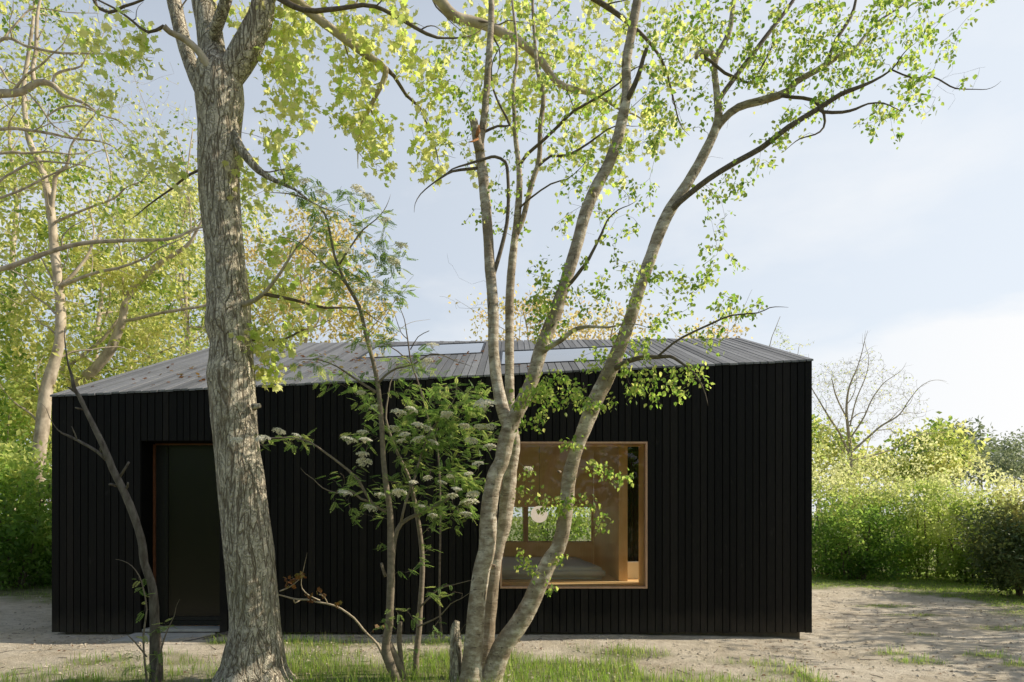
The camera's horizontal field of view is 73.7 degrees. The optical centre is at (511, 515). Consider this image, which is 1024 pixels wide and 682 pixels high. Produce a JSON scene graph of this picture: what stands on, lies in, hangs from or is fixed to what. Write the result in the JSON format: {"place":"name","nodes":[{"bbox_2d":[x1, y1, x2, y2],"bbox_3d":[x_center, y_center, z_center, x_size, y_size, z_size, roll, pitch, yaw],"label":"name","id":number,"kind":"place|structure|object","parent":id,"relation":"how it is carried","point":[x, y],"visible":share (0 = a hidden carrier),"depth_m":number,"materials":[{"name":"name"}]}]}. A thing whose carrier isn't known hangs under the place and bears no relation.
{"place":"outdoors","nodes":[
{"label":"outdoors","id":0,"kind":"place"},
{"bbox_2d":[1,582,51,602],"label":"grass","id":1,"kind":"structure","parent":0,"point":[27,591],"depth_m":12.52,"materials":[{"name":"green plant"}]},
{"bbox_2d":[0,517,1023,681],"bbox_3d":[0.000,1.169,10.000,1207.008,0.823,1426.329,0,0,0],"label":"ground","id":2,"kind":"structure","parent":0,"point":[974,630],"depth_m":7.85,"materials":[{"name":"soil"}]},
{"bbox_2d":[0,429,51,588],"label":"shrub","id":3,"kind":"object","parent":2,"relation":"on","point":[11,473],"visible":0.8,"depth_m":12.86,"materials":[{"name":"green plant"}]},
{"bbox_2d":[0,366,51,513],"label":"shrub","id":4,"kind":"object","parent":2,"relation":"on","point":[6,430],"visible":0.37,"depth_m":15.32,"materials":[{"name":"green plant"}]},
{"bbox_2d":[0,532,51,589],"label":"shrub","id":5,"kind":"object","parent":2,"relation":"on","point":[5,567],"visible":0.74,"depth_m":12.86,"materials":[{"name":"green plant"}]},
{"bbox_2d":[0,497,51,584],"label":"shrub","id":6,"kind":"object","parent":2,"relation":"on","point":[39,546],"visible":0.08,"depth_m":13.61,"materials":[{"name":"green plant"}]},
{"bbox_2d":[6,527,51,588],"bbox_3d":[-8.928,0.873,13.643,2.248,1.612,1.852,0,0,44],"label":"shrub","id":7,"kind":"object","parent":2,"relation":"on","point":[47,580],"visible":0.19,"depth_m":13.20,"materials":[{"name":"green plant"}]},
{"bbox_2d":[0,352,83,509],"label":"shrub","id":8,"kind":"object","parent":2,"relation":"on","point":[64,388],"visible":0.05,"depth_m":17.81,"materials":[{"name":"green plant"}]},
{"bbox_2d":[0,299,88,509],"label":"shrub","id":9,"kind":"object","parent":2,"relation":"on","point":[14,348],"visible":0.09,"depth_m":18.88,"materials":[{"name":"green plant"}]},
{"bbox_2d":[0,171,139,495],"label":"woodland tree","id":10,"kind":"object","parent":2,"relation":"on","point":[41,281],"visible":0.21,"depth_m":17.17,"materials":[{"name":"green plant"}]},
{"bbox_2d":[0,0,204,575],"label":"woodland tree","id":11,"kind":"object","parent":2,"relation":"on","point":[40,419],"visible":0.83,"depth_m":15.58,"materials":[{"name":"green plant"}]},
{"bbox_2d":[0,79,204,508],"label":"woodland tree","id":12,"kind":"object","parent":2,"relation":"on","point":[11,205],"visible":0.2,"depth_m":20.00,"materials":[{"name":"green plant"}]},
{"bbox_2d":[42,328,163,681],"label":"dead sapling","id":13,"kind":"object","parent":2,"relation":"on","point":[155,640],"visible":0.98,"depth_m":6.02,"materials":[{"name":"wood"}]},
{"bbox_2d":[21,112,205,376],"bbox_3d":[-12.189,-5.878,21.836,7.087,14.490,5.925,0,0,44],"label":"woodland tree","id":14,"kind":"object","parent":2,"relation":"on","point":[99,314],"visible":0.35,"depth_m":22.20,"materials":[{"name":"green plant"}]},
{"bbox_2d":[33,276,203,389],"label":"tree","id":15,"kind":"object","parent":2,"relation":"on","point":[122,349],"visible":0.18,"depth_m":24.82,"materials":[{"name":"green plant"}]},
{"bbox_2d":[36,187,204,371],"bbox_3d":[-14.190,-6.207,27.534,7.357,14.906,7.749,0,0,-19],"label":"woodland tree","id":16,"kind":"object","parent":2,"relation":"on","point":[131,244],"visible":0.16,"depth_m":28.47,"materials":[{"name":"green plant"}]},
{"bbox_2d":[0,0,244,305],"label":"woodland tree","id":17,"kind":"object","parent":2,"relation":"on","point":[28,88],"visible":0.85,"depth_m":12.05,"materials":[{"name":"green plant"}]},
{"bbox_2d":[33,159,257,464],"bbox_3d":[-9.068,-3.560,17.814,6.192,10.748,3.816,0,0,0],"label":"woodland tree","id":18,"kind":"object","parent":2,"relation":"on","point":[120,324],"visible":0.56,"depth_m":17.24,"materials":[{"name":"green plant"}]},
{"bbox_2d":[116,559,179,681],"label":"rowan shoot","id":19,"kind":"object","parent":2,"relation":"on","point":[146,670],"visible":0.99,"depth_m":6.04,"materials":[{"name":"green plant"}]},
{"bbox_2d":[91,269,208,371],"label":"tree","id":20,"kind":"object","parent":2,"relation":"on","point":[178,339],"visible":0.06,"depth_m":28.72,"materials":[{"name":"green plant"}]},
{"bbox_2d":[111,633,214,641],"bbox_3d":[-4.220,1.507,8.295,1.000,0.086,0.530,0,0,0],"label":"doorstep","id":21,"kind":"object","parent":2,"relation":"on","point":[170,636],"visible":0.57,"depth_m":8.31,"materials":[{"name":"concrete"}]},
{"bbox_2d":[190,631,227,640],"bbox_3d":[-3.675,1.462,8.240,0.044,0.051,0.605,0,0,31],"label":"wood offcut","id":22,"kind":"object","parent":2,"relation":"on","point":[210,635],"visible":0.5,"depth_m":8.27,"materials":[{"name":"grey wood"}]},
{"bbox_2d":[202,633,227,639],"bbox_3d":[-3.560,1.458,8.270,0.044,0.061,0.573,0,0,29],"label":"wood offcut","id":23,"kind":"object","parent":2,"relation":"on","point":[224,634],"visible":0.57,"depth_m":8.27,"materials":[{"name":"grey wood"}]},
{"bbox_2d":[78,107,384,360],"bbox_3d":[-11.057,-6.466,25.335,8.552,15.655,9.655,0,0,25],"label":"woodland tree","id":24,"kind":"object","parent":2,"relation":"on","point":[190,219],"visible":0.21,"depth_m":24.33,"materials":[{"name":"green plant"}]},
{"bbox_2d":[116,29,386,355],"bbox_3d":[-11.329,-7.043,26.425,8.803,16.786,9.472,0,0,39],"label":"woodland tree","id":25,"kind":"object","parent":2,"relation":"on","point":[254,218],"visible":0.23,"depth_m":25.31,"materials":[{"name":"green plant"}]},
{"bbox_2d":[180,268,330,350],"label":"garden tree","id":26,"kind":"object","parent":2,"relation":"on","point":[254,292],"visible":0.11,"depth_m":24.63,"materials":[{"name":"green plant"}]},
{"bbox_2d":[243,192,404,342],"bbox_3d":[-7.338,-5.005,23.581,7.656,13.012,5.387,0,0,0],"label":"garden tree","id":27,"kind":"object","parent":2,"relation":"on","point":[313,259],"visible":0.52,"depth_m":23.77,"materials":[{"name":"green plant"}]},
{"bbox_2d":[278,555,384,655],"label":"oak sapling","id":28,"kind":"object","parent":2,"relation":"on","point":[301,575],"visible":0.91,"depth_m":6.38,"materials":[{"name":"brown plant"}]},
{"bbox_2d":[327,281,428,341],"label":"garden tree","id":29,"kind":"object","parent":2,"relation":"on","point":[367,319],"visible":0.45,"depth_m":24.92,"materials":[{"name":"green plant"}]},
{"bbox_2d":[230,165,532,680],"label":"rowan tree","id":30,"kind":"object","parent":2,"relation":"on","point":[393,660],"visible":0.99,"depth_m":6.04,"materials":[{"name":"green plant"}]},
{"bbox_2d":[63,0,706,681],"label":"maple tree","id":31,"kind":"object","parent":2,"relation":"on","point":[217,74],"visible":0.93,"depth_m":5.99,"materials":[{"name":"green plant"}]},
{"bbox_2d":[389,305,442,636],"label":"bare sapling","id":32,"kind":"object","parent":2,"relation":"on","point":[439,573],"visible":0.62,"depth_m":8.20,"materials":[{"name":"brown plant"}]},
{"bbox_2d":[50,338,812,638],"bbox_3d":[-1.010,-0.860,13.498,9.603,5.220,9.844,0,0,0],"label":"cabin","id":33,"kind":"object","parent":2,"relation":"on","point":[709,528],"visible":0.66,"depth_m":8.61,"materials":[{"name":"black wood"}]},
{"bbox_2d":[142,443,219,631],"bbox_3d":[-4.185,0.260,8.805,0.986,2.407,0.350,0,0,0],"label":"door","id":34,"kind":"structure","parent":33,"relation":"in","point":[186,517],"depth_m":8.93,"materials":[{"name":"metal"}]},
{"bbox_2d":[91,350,528,386],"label":"fallen leaves","id":35,"kind":"object","parent":33,"relation":"on","point":[181,376],"visible":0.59,"depth_m":10.01,"materials":[{"name":"brown plant"}]},
{"bbox_2d":[531,503,547,522],"bbox_3d":[0.460,-1.339,11.500,0.284,2.904,0.284,0,0,0],"label":"globe lamp","id":36,"kind":"object","parent":33,"relation":"hanging from","point":[536,517],"visible":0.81,"depth_m":11.41,"materials":[{"name":"white glass"}]},
{"bbox_2d":[506,507,590,541],"bbox_3d":[0.545,0.155,12.233,1.750,0.630,0.055,0,0,0],"label":"rear window","id":37,"kind":"structure","parent":33,"relation":"in","point":[525,509],"depth_m":12.21,"materials":[{"name":"brown wood"}]},
{"bbox_2d":[502,557,604,578],"bbox_3d":[0.498,0.802,10.780,1.617,0.179,2.550,0,0,0],"label":"mattress","id":38,"kind":"object","parent":33,"relation":"on","point":[575,568],"visible":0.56,"depth_m":9.55,"materials":[{"name":"grey fabric"}]},
{"bbox_2d":[500,442,647,588],"bbox_3d":[0.793,-0.011,8.869,1.885,1.908,0.562,0,0,0],"label":"window","id":39,"kind":"structure","parent":33,"relation":"in","point":[643,446],"depth_m":8.73,"materials":[{"name":"brown wood"}]},
{"bbox_2d":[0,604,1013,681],"bbox_3d":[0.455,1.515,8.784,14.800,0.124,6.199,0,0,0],"label":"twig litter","id":40,"kind":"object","parent":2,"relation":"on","point":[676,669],"visible":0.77,"depth_m":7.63,"materials":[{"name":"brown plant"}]},
{"bbox_2d":[0,591,1023,681],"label":"soil crumbs","id":41,"kind":"object","parent":2,"relation":"on","point":[85,642],"visible":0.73,"depth_m":7.60,"materials":[{"name":"brown soil"}]},
{"bbox_2d":[7,595,1023,681],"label":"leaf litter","id":42,"kind":"object","parent":2,"relation":"on","point":[630,639],"visible":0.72,"depth_m":7.75,"materials":[{"name":"brown plant"}]},
{"bbox_2d":[448,283,609,539],"bbox_3d":[0.245,-3.702,26.300,6.390,10.364,5.201,0,0,44],"label":"garden tree","id":43,"kind":"object","parent":2,"relation":"on","point":[502,307],"visible":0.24,"depth_m":25.40,"materials":[{"name":"green plant"}]},
{"bbox_2d":[507,507,590,540],"bbox_3d":[1.374,-0.047,21.951,3.588,3.754,2.640,0,0,0],"label":"garden bush","id":44,"kind":"object","parent":2,"relation":"on","point":[533,529],"visible":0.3,"depth_m":21.59,"materials":[{"name":"green plant"}]},
{"bbox_2d":[552,300,663,339],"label":"garden tree","id":45,"kind":"object","parent":2,"relation":"on","point":[582,331],"visible":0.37,"depth_m":26.54,"materials":[{"name":"green plant"}]},
{"bbox_2d":[414,0,1000,681],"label":"birch tree","id":46,"kind":"object","parent":2,"relation":"on","point":[486,654],"visible":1,"depth_m":5.81,"materials":[{"name":"green plant"}]},
{"bbox_2d":[665,290,752,338],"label":"garden tree","id":47,"kind":"object","parent":2,"relation":"on","point":[727,332],"visible":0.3,"depth_m":26.25,"materials":[{"name":"green plant"}]},
{"bbox_2d":[769,317,792,351],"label":"garden tree","id":48,"kind":"object","parent":2,"relation":"on","point":[780,338],"visible":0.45,"depth_m":24.84,"materials":[{"name":"grey plant"}]},
{"bbox_2d":[812,412,890,538],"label":"distant tree","id":49,"kind":"object","parent":2,"relation":"on","point":[817,436],"visible":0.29,"depth_m":29.04,"materials":[{"name":"green plant"}]},
{"bbox_2d":[812,442,910,576],"bbox_3d":[7.811,-0.124,17.210,3.832,3.497,3.495,0,0,0],"label":"hedge bush","id":50,"kind":"object","parent":2,"relation":"on","point":[832,472],"visible":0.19,"depth_m":16.66,"materials":[{"name":"green plant"}]},
{"bbox_2d":[812,471,928,581],"bbox_3d":[7.947,0.349,15.988,2.902,2.811,2.613,0,0,0],"label":"hedge bush","id":51,"kind":"object","parent":2,"relation":"on","point":[865,561],"visible":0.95,"depth_m":15.61,"materials":[{"name":"green plant"}]},
{"bbox_2d":[808,331,947,552],"bbox_3d":[13.390,-2.613,25.168,5.826,8.351,2.915,0,0,0],"label":"airy tree","id":52,"kind":"object","parent":2,"relation":"on","point":[848,434],"visible":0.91,"depth_m":24.95,"materials":[{"name":"grey plant"}]},
{"bbox_2d":[813,453,966,575],"bbox_3d":[9.546,0.053,17.563,3.979,3.388,3.496,0,0,0],"label":"hedge bush","id":53,"kind":"object","parent":2,"relation":"on","point":[887,483],"visible":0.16,"depth_m":16.97,"materials":[{"name":"green plant"}]},
{"bbox_2d":[834,440,978,537],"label":"distant tree","id":54,"kind":"object","parent":2,"relation":"on","point":[885,471],"visible":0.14,"depth_m":33.43,"materials":[{"name":"green plant"}]},
{"bbox_2d":[851,431,1016,581],"bbox_3d":[10.112,-0.097,16.602,3.914,3.887,3.103,0,0,-16],"label":"hedge bush","id":55,"kind":"object","parent":2,"relation":"on","point":[916,565],"visible":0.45,"depth_m":16.30,"materials":[{"name":"green plant"}]},
{"bbox_2d":[880,411,995,542],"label":"distant tree","id":56,"kind":"object","parent":2,"relation":"on","point":[949,439],"visible":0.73,"depth_m":31.47,"materials":[{"name":"green plant"}]},
{"bbox_2d":[892,415,1001,493],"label":"distant tree","id":57,"kind":"object","parent":2,"relation":"on","point":[980,435],"visible":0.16,"depth_m":35.85,"materials":[{"name":"green plant"}]},
{"bbox_2d":[893,457,1023,585],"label":"hedge bush","id":58,"kind":"object","parent":2,"relation":"on","point":[936,536],"visible":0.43,"depth_m":15.49,"materials":[{"name":"green plant"}]},
{"bbox_2d":[936,475,1023,597],"bbox_3d":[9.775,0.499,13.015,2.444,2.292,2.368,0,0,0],"label":"conifer bush","id":59,"kind":"object","parent":2,"relation":"on","point":[1006,547],"visible":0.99,"depth_m":12.90,"materials":[{"name":"green plant"}]},
{"bbox_2d":[942,431,1023,521],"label":"distant tree","id":60,"kind":"object","parent":2,"relation":"on","point":[1015,466],"visible":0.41,"depth_m":47.67,"materials":[{"name":"green plant"}]},
{"bbox_2d":[973,442,1023,496],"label":"distant tree","id":61,"kind":"object","parent":2,"relation":"on","point":[1012,453],"visible":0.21,"depth_m":55.98,"materials":[{"name":"green plant"}]},
{"bbox_2d":[983,474,1023,507],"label":"hedge bush","id":62,"kind":"object","parent":2,"relation":"on","point":[1014,487],"visible":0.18,"depth_m":15.62,"materials":[{"name":"green plant"}]},
{"bbox_2d":[990,426,1023,479],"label":"distant tree","id":63,"kind":"object","parent":2,"relation":"on","point":[1012,433],"visible":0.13,"depth_m":62.35,"materials":[{"name":"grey plant"}]},
{"bbox_2d":[0,631,1023,681],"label":"grass","id":64,"kind":"structure","parent":0,"point":[574,669],"depth_m":6.50,"materials":[{"name":"green plant"}]},
{"bbox_2d":[0,0,1023,516],"label":"sky","id":65,"kind":"structure","parent":0,"point":[917,246],"materials":[{"name":"blue"}]},
{"bbox_2d":[812,571,1023,666],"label":"grass","id":66,"kind":"structure","parent":0,"point":[949,584],"depth_m":14.27,"materials":[{"name":"green plant"}]}
]}

